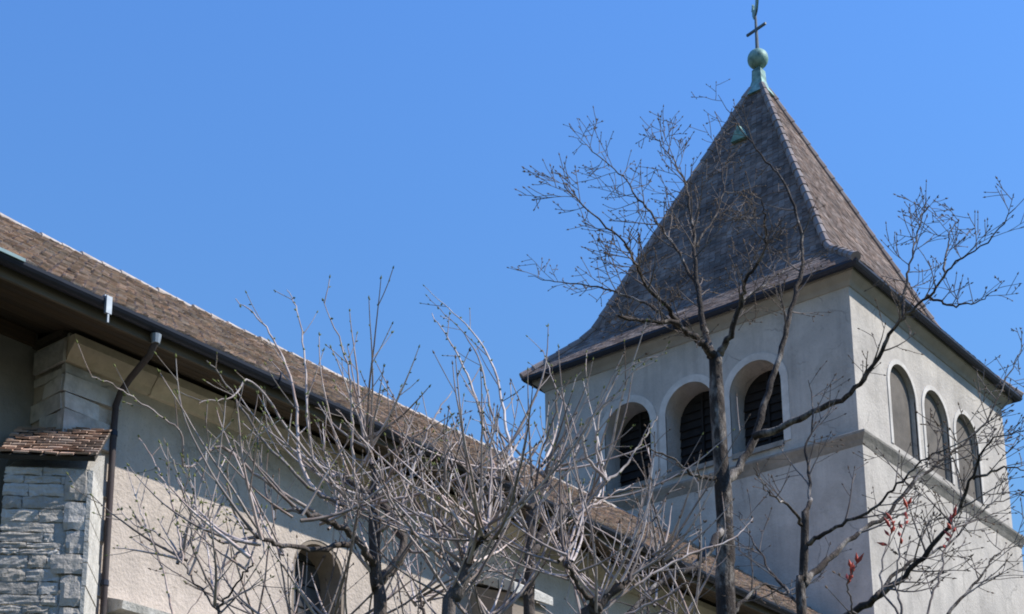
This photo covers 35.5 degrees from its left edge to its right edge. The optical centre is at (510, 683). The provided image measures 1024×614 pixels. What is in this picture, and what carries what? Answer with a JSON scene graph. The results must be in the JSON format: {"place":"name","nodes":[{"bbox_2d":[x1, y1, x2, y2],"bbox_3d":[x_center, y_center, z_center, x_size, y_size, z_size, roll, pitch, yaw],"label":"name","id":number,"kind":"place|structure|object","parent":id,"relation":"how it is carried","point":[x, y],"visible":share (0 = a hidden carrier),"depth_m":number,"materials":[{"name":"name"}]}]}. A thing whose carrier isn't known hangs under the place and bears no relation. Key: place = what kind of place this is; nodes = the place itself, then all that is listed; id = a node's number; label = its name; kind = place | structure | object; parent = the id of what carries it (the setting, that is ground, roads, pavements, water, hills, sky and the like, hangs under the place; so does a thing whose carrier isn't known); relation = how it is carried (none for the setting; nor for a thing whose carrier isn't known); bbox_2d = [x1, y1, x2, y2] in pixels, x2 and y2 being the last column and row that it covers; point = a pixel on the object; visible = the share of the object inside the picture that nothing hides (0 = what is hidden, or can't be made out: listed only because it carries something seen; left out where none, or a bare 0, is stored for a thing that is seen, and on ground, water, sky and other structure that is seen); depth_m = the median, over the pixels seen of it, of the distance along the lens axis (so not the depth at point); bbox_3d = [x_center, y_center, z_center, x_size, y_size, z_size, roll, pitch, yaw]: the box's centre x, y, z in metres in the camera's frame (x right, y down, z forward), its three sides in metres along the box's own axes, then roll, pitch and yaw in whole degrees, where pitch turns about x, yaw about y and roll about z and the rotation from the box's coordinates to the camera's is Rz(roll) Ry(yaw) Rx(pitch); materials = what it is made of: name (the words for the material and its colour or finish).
{"place":"outdoors","nodes":[
{"label":"outdoors","id":0,"kind":"place"},
{"bbox_2d":[0,0,1023,568],"label":"sky","id":1,"kind":"structure","parent":0,"point":[207,153],"materials":[{"name":"blue"}]},
{"label":"ground","id":2,"kind":"structure","parent":0,"visible":0},
{"bbox_2d":[66,400,295,613],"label":"pollard tree","id":3,"kind":"object","parent":2,"relation":"on","point":[179,558],"visible":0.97,"depth_m":8.55,"materials":[{"name":"grey plant"}]},
{"bbox_2d":[130,449,450,613],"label":"bare shrub","id":4,"kind":"object","parent":2,"relation":"on","point":[301,592],"visible":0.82,"depth_m":9.10,"materials":[{"name":"grey plant"}]},
{"bbox_2d":[76,266,535,613],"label":"pollard tree","id":5,"kind":"object","parent":2,"relation":"on","point":[378,576],"visible":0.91,"depth_m":9.02,"materials":[{"name":"grey plant"}]},
{"bbox_2d":[0,212,822,613],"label":"church nave","id":6,"kind":"structure","parent":2,"relation":"on","point":[62,410],"depth_m":18.34,"materials":[{"name":"paint"}]},
{"bbox_2d":[291,540,343,613],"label":"nave window","id":7,"kind":"structure","parent":6,"relation":"in","point":[313,559],"depth_m":20.46,"materials":[{"name":"black glass"}]},
{"bbox_2d":[366,464,539,613],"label":"bare shrub","id":8,"kind":"object","parent":2,"relation":"on","point":[431,583],"visible":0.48,"depth_m":10.21,"materials":[{"name":"grey plant"}]},
{"bbox_2d":[289,347,648,613],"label":"pollard tree","id":9,"kind":"object","parent":2,"relation":"on","point":[462,579],"visible":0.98,"depth_m":8.57,"materials":[{"name":"grey plant"}]},
{"bbox_2d":[335,285,734,613],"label":"pollard tree","id":10,"kind":"object","parent":2,"relation":"on","point":[527,592],"visible":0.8,"depth_m":9.83,"materials":[{"name":"grey plant"}]},
{"bbox_2d":[453,393,754,613],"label":"pollard tree","id":11,"kind":"object","parent":2,"relation":"on","point":[602,603],"visible":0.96,"depth_m":9.28,"materials":[{"name":"grey plant"}]},
{"bbox_2d":[522,463,729,613],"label":"bare shrub","id":12,"kind":"object","parent":2,"relation":"on","point":[688,610],"visible":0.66,"depth_m":10.56,"materials":[{"name":"grey plant"}]},
{"bbox_2d":[507,79,1023,613],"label":"bare tree","id":13,"kind":"object","parent":2,"relation":"on","point":[725,477],"visible":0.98,"depth_m":12.27,"materials":[{"name":"brown plant"}]},
{"bbox_2d":[519,0,1023,613],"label":"bell tower","id":14,"kind":"structure","parent":2,"relation":"on","point":[669,388],"depth_m":37.99,"materials":[{"name":"beige paint"}]},
{"bbox_2d":[598,395,658,496],"bbox_3d":[3.065,-5.782,39.130,1.720,2.460,0.760,-12,-19,37],"label":"belfry window","id":15,"kind":"structure","parent":14,"relation":"in","point":[629,475],"depth_m":39.36,"materials":[{"name":"grey stone"}]},
{"bbox_2d":[659,374,713,478],"bbox_3d":[4.456,-6.079,38.043,1.720,2.460,0.760,-12,-19,37],"label":"belfry window","id":16,"kind":"structure","parent":14,"relation":"in","point":[695,419],"depth_m":38.32,"materials":[{"name":"grey stone"}]},
{"bbox_2d":[724,352,791,459],"bbox_3d":[5.848,-6.376,36.957,1.720,2.460,0.760,-12,-19,37],"label":"belfry window","id":17,"kind":"structure","parent":14,"relation":"in","point":[777,412],"depth_m":37.11,"materials":[{"name":"grey stone"}]},
{"bbox_2d":[887,359,922,462],"bbox_3d":[9.054,-6.380,37.068,0.192,2.330,1.600,-12,-19,37],"label":"belfry window","id":18,"kind":"structure","parent":14,"relation":"in","point":[898,396],"depth_m":37.23,"materials":[{"name":"grey stone"}]},
{"bbox_2d":[921,385,955,484],"bbox_3d":[10.199,-6.031,38.439,0.192,2.330,1.600,-12,-19,37],"label":"belfry window","id":19,"kind":"structure","parent":14,"relation":"in","point":[927,401],"depth_m":38.60,"materials":[{"name":"grey stone"}]},
{"bbox_2d":[953,409,985,505],"bbox_3d":[11.332,-5.686,39.795,0.192,2.330,1.600,-12,-19,37],"label":"belfry window","id":20,"kind":"structure","parent":14,"relation":"in","point":[958,422],"depth_m":39.98,"materials":[{"name":"grey stone"}]},
{"bbox_2d":[717,328,1023,613],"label":"bare tree","id":21,"kind":"object","parent":2,"relation":"on","point":[804,577],"visible":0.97,"depth_m":10.60,"materials":[{"name":"brown plant"}]},
{"bbox_2d":[825,493,956,613],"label":"red leaved sapling","id":22,"kind":"object","parent":2,"relation":"on","point":[848,577],"visible":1,"depth_m":9.20,"materials":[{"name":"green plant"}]}
]}

